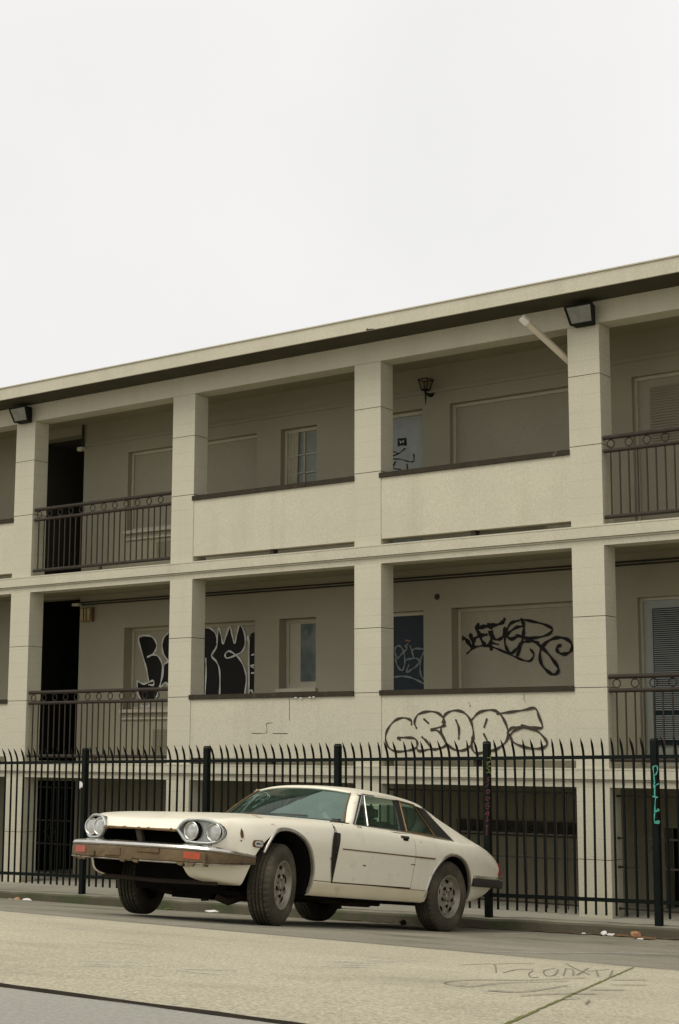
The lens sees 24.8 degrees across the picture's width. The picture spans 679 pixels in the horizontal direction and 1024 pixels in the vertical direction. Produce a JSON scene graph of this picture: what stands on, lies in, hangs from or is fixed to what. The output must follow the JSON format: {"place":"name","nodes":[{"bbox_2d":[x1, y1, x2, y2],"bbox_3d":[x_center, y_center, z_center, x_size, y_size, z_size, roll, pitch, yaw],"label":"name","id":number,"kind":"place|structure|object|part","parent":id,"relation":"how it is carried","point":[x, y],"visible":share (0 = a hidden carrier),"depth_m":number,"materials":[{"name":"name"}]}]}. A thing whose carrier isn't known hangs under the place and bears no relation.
{"place":"outdoors","nodes":[
{"label":"outdoors","id":0,"kind":"place"},
{"bbox_2d":[0,987,278,1023],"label":"road","id":1,"kind":"structure","parent":0,"point":[19,1006],"depth_m":3.86,"materials":[{"name":"grey asphalt"}]},
{"bbox_2d":[0,983,305,1023],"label":"road seam","id":2,"kind":"object","parent":1,"relation":"on","point":[202,1011],"visible":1,"depth_m":3.94,"materials":[{"name":"black asphalt"}]},
{"bbox_2d":[0,911,678,1023],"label":"forecourt","id":3,"kind":"structure","parent":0,"point":[294,979],"depth_m":5.66,"materials":[{"name":"beige concrete"}]},
{"bbox_2d":[49,924,409,974],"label":"pale scuffs","id":4,"kind":"object","parent":3,"relation":"on","point":[232,969],"visible":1,"depth_m":5.79,"materials":[{"name":"beige concrete"}]},
{"bbox_2d":[13,911,674,969],"bbox_3d":[0.361,2.659,9.493,16.000,0.051,0.050,-6,-11,36],"label":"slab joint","id":5,"kind":"object","parent":3,"relation":"on","point":[366,942],"visible":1,"depth_m":9.59,"materials":[{"name":"grey concrete"}]},
{"bbox_2d":[444,963,632,1003],"bbox_3d":[0.934,2.027,6.725,0.859,0.329,3.462,-1,-9,7],"label":"pavement scrawl","id":6,"kind":"object","parent":3,"relation":"on","point":[586,1002],"visible":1,"depth_m":6.40,"materials":[{"name":"grey paint"}]},
{"bbox_2d":[504,967,633,1023],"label":"mossy joint","id":7,"kind":"object","parent":3,"relation":"on","point":[519,1017],"visible":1,"depth_m":5.12,"materials":[{"name":"green plant"}]},
{"bbox_2d":[0,898,678,970],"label":"parking lot","id":8,"kind":"structure","parent":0,"point":[472,940],"depth_m":12.39,"materials":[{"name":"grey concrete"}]},
{"bbox_2d":[0,906,251,917],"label":"parking line","id":9,"kind":"object","parent":8,"relation":"on","point":[115,911],"visible":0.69,"depth_m":14.20,"materials":[{"name":"white paint"}]},
{"bbox_2d":[205,910,218,912],"bbox_3d":[-1.488,4.661,18.055,0.208,0.034,0.091,-6,-11,36],"label":"crumpled paper","id":10,"kind":"object","parent":8,"relation":"on","point":[212,911],"visible":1,"depth_m":18.02,"materials":[{"name":"white paper"}]},
{"bbox_2d":[72,785,502,931],"bbox_3d":[-0.281,3.183,14.415,1.819,1.271,4.792,-6,-17,36],"label":"parked car","id":11,"kind":"object","parent":8,"relation":"on","point":[313,861],"visible":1,"depth_m":13.24,"materials":[{"name":"beige paint"}]},
{"bbox_3d":[-0.885,2.819,14.820,0.250,0.277,0.018,2,-9,-9],"label":"window frame","id":12,"kind":"part","parent":11,"relation":"part of","materials":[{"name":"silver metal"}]},
{"bbox_3d":[-0.746,2.821,14.927,0.981,0.260,0.122,9,-12,-44],"label":"window frame","id":13,"kind":"part","parent":11,"relation":"part of","materials":[{"name":"black rubber"}]},
{"bbox_3d":[0.238,2.705,14.009,0.020,0.277,0.246,1,-9,-8],"label":"window frame","id":14,"kind":"part","parent":11,"relation":"part of","materials":[{"name":"silver metal"}]},
{"bbox_3d":[0.279,3.072,13.818,0.169,0.501,1.219,-6,-17,36],"label":"door","id":15,"kind":"part","parent":11,"relation":"part of","materials":[{"name":"beige paint"}]},
{"bbox_3d":[0.296,2.715,14.174,0.120,0.261,0.981,-4,-10,26],"label":"window frame","id":16,"kind":"part","parent":11,"relation":"part of","materials":[{"name":"silver metal"}]},
{"bbox_3d":[0.613,2.979,14.326,0.034,0.048,1.656,-6,-17,36],"label":"window frame","id":17,"kind":"part","parent":11,"relation":"part of","materials":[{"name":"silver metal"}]},
{"bbox_3d":[0.707,2.898,14.621,0.187,0.306,0.491,-6,-17,36],"label":"window frame","id":18,"kind":"part","parent":11,"relation":"part of","materials":[{"name":"gold metal"}]},
{"bbox_2d":[0,889,678,939],"bbox_3d":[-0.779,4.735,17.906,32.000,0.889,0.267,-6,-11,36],"label":"kerb","id":19,"kind":"structure","parent":8,"relation":"on","point":[501,923],"depth_m":16.84,"materials":[{"name":"concrete"}]},
{"bbox_2d":[0,736,678,925],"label":"security fence","id":20,"kind":"object","parent":19,"relation":"on","point":[658,901],"visible":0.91,"depth_m":16.80,"materials":[{"name":"black metal"}]},
{"bbox_2d":[172,924,539,934],"bbox_3d":[0.395,3.579,13.268,0.110,0.572,5.600,-6,-11,36],"label":"parking line","id":21,"kind":"object","parent":8,"relation":"on","point":[358,930],"visible":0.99,"depth_m":12.85,"materials":[{"name":"white paint"}]},
{"bbox_2d":[338,919,676,938],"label":"leaf litter","id":22,"kind":"object","parent":8,"relation":"on","point":[531,930],"visible":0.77,"depth_m":15.72,"materials":[{"name":"brown plant"}]},
{"bbox_2d":[613,934,631,936],"bbox_3d":[2.737,4.123,15.058,0.261,0.025,0.059,-6,-11,36],"label":"dry leaf clump","id":23,"kind":"object","parent":8,"relation":"on","point":[621,935],"visible":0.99,"depth_m":15.04,"materials":[{"name":"brown plant"}]},
{"bbox_2d":[630,931,640,936],"bbox_3d":[2.866,4.094,14.996,0.055,0.062,0.103,7,-11,-38],"label":"cardboard carton","id":24,"kind":"object","parent":8,"relation":"on","point":[634,933],"visible":0.8,"depth_m":14.97,"materials":[{"name":"orange cardboard"}]},
{"bbox_2d":[633,936,656,939],"bbox_3d":[2.892,4.041,14.676,0.258,0.028,0.090,-6,-11,36],"label":"dry leaf clump","id":25,"kind":"object","parent":8,"relation":"on","point":[646,938],"visible":1,"depth_m":14.64,"materials":[{"name":"brown plant"}]},
{"bbox_2d":[0,868,678,925],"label":"pavement","id":26,"kind":"structure","parent":0,"point":[570,914],"depth_m":18.05,"materials":[{"name":"concrete"}]},
{"bbox_2d":[0,254,678,918],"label":"apartment building","id":27,"kind":"structure","parent":26,"relation":"on","point":[346,532],"depth_m":19.94,"materials":[{"name":"beige paint"}]},
{"bbox_2d":[9,405,31,423],"bbox_3d":[-4.770,-1.457,23.220,0.371,0.230,0.219,-6,-11,36],"label":"floodlight","id":28,"kind":"object","parent":27,"relation":"attached to","point":[21,414],"visible":1,"depth_m":23.18,"materials":[{"name":"metal"}]},
{"bbox_2d":[35,782,73,873],"bbox_3d":[-4.502,4.849,23.769,1.104,1.380,0.040,-6,-11,36],"label":"security grille","id":29,"kind":"object","parent":27,"relation":"attached to","point":[55,843],"visible":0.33,"depth_m":23.62,"materials":[{"name":"brown metal"}]},
{"bbox_2d":[80,607,94,621],"bbox_3d":[-3.894,1.579,23.811,0.240,0.220,0.091,-6,-11,36],"label":"bulkhead light","id":30,"kind":"object","parent":27,"relation":"attached to","point":[87,614],"visible":1,"depth_m":23.76,"materials":[{"name":"beige glass"}]},
{"bbox_2d":[119,621,254,719],"bbox_3d":[-2.177,2.331,22.595,2.600,1.373,0.266,-6,-11,36],"label":"window","id":31,"kind":"structure","parent":27,"relation":"in","point":[229,651],"depth_m":22.55,"materials":[{"name":"paint"}]},
{"bbox_2d":[123,435,256,540],"bbox_3d":[-2.198,-0.343,22.967,2.600,1.373,0.176,-6,-11,36],"label":"window","id":32,"kind":"structure","parent":27,"relation":"in","point":[231,463],"depth_m":23.25,"materials":[{"name":"paint"}]},
{"bbox_2d":[275,618,316,691],"bbox_3d":[-0.539,1.983,21.435,0.700,1.018,0.256,-6,-11,36],"label":"window","id":33,"kind":"structure","parent":27,"relation":"in","point":[300,633],"depth_m":21.55,"materials":[{"name":"paint"}]},
{"bbox_2d":[284,426,316,483],"bbox_3d":[-0.512,-0.707,21.874,0.636,0.966,0.048,-6,-11,36],"label":"window","id":34,"kind":"structure","parent":27,"relation":"in","point":[300,444],"depth_m":21.91,"materials":[{"name":"paint"}]},
{"bbox_2d":[393,411,422,542],"bbox_3d":[0.821,-0.347,20.837,0.856,1.986,0.046,-6,-11,36],"label":"door","id":35,"kind":"structure","parent":27,"relation":"in","point":[407,427],"depth_m":20.85,"materials":[{"name":"paint"}]},
{"bbox_2d":[393,611,423,763],"bbox_3d":[0.815,2.322,20.429,0.856,1.986,0.046,-6,-11,36],"label":"door","id":36,"kind":"structure","parent":27,"relation":"in","point":[408,629],"depth_m":20.43,"materials":[{"name":"paint"}]},
{"bbox_2d":[418,377,433,403],"bbox_3d":[1.157,-1.593,20.512,0.157,0.337,0.213,-6,-11,36],"label":"wall lantern","id":37,"kind":"object","parent":27,"relation":"attached to","point":[425,390],"depth_m":20.49,"materials":[{"name":"brown metal"}]},
{"bbox_2d":[389,788,578,909],"bbox_3d":[1.662,3.892,17.990,2.624,1.294,0.034,-6,-11,36],"label":"security grille","id":38,"kind":"object","parent":27,"relation":"attached to","point":[526,834],"visible":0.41,"depth_m":17.60,"materials":[{"name":"grey metal"}]},
{"bbox_2d":[453,388,569,463],"bbox_3d":[2.425,-0.912,19.731,2.256,1.216,0.046,-6,-11,36],"label":"window","id":39,"kind":"structure","parent":27,"relation":"in","point":[538,422],"depth_m":19.92,"materials":[{"name":"paint"}]},
{"bbox_2d":[458,602,573,687],"bbox_3d":[2.460,1.768,19.391,2.271,1.216,0.046,-6,-11,36],"label":"window","id":40,"kind":"structure","parent":27,"relation":"in","point":[519,645],"depth_m":19.56,"materials":[{"name":"paint"}]},
{"bbox_2d":[457,819,576,837],"bbox_3d":[2.388,3.870,18.861,2.240,0.188,0.039,-6,-11,36],"label":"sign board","id":41,"kind":"object","parent":27,"relation":"attached to","point":[511,825],"visible":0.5,"depth_m":18.98,"materials":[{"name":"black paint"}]},
{"bbox_2d":[564,301,594,327],"bbox_3d":[2.789,-2.262,17.776,0.371,0.230,0.219,-6,-11,36],"label":"floodlight","id":42,"kind":"object","parent":27,"relation":"attached to","point":[580,315],"visible":1,"depth_m":17.73,"materials":[{"name":"metal"}]},
{"bbox_2d":[616,794,678,912],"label":"security grille","id":43,"kind":"object","parent":27,"relation":"attached to","point":[650,910],"visible":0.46,"depth_m":16.79,"materials":[{"name":"brown metal"}]},
{"bbox_2d":[634,372,678,520],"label":"door","id":44,"kind":"structure","parent":27,"relation":"in","point":[656,397],"depth_m":18.66,"materials":[{"name":"paint"}]},
{"bbox_2d":[640,596,678,766],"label":"door","id":45,"kind":"structure","parent":27,"relation":"in","point":[659,616],"depth_m":18.25,"materials":[{"name":"paint"}]},
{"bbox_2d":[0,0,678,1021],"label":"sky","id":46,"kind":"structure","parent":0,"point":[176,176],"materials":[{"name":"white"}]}
]}

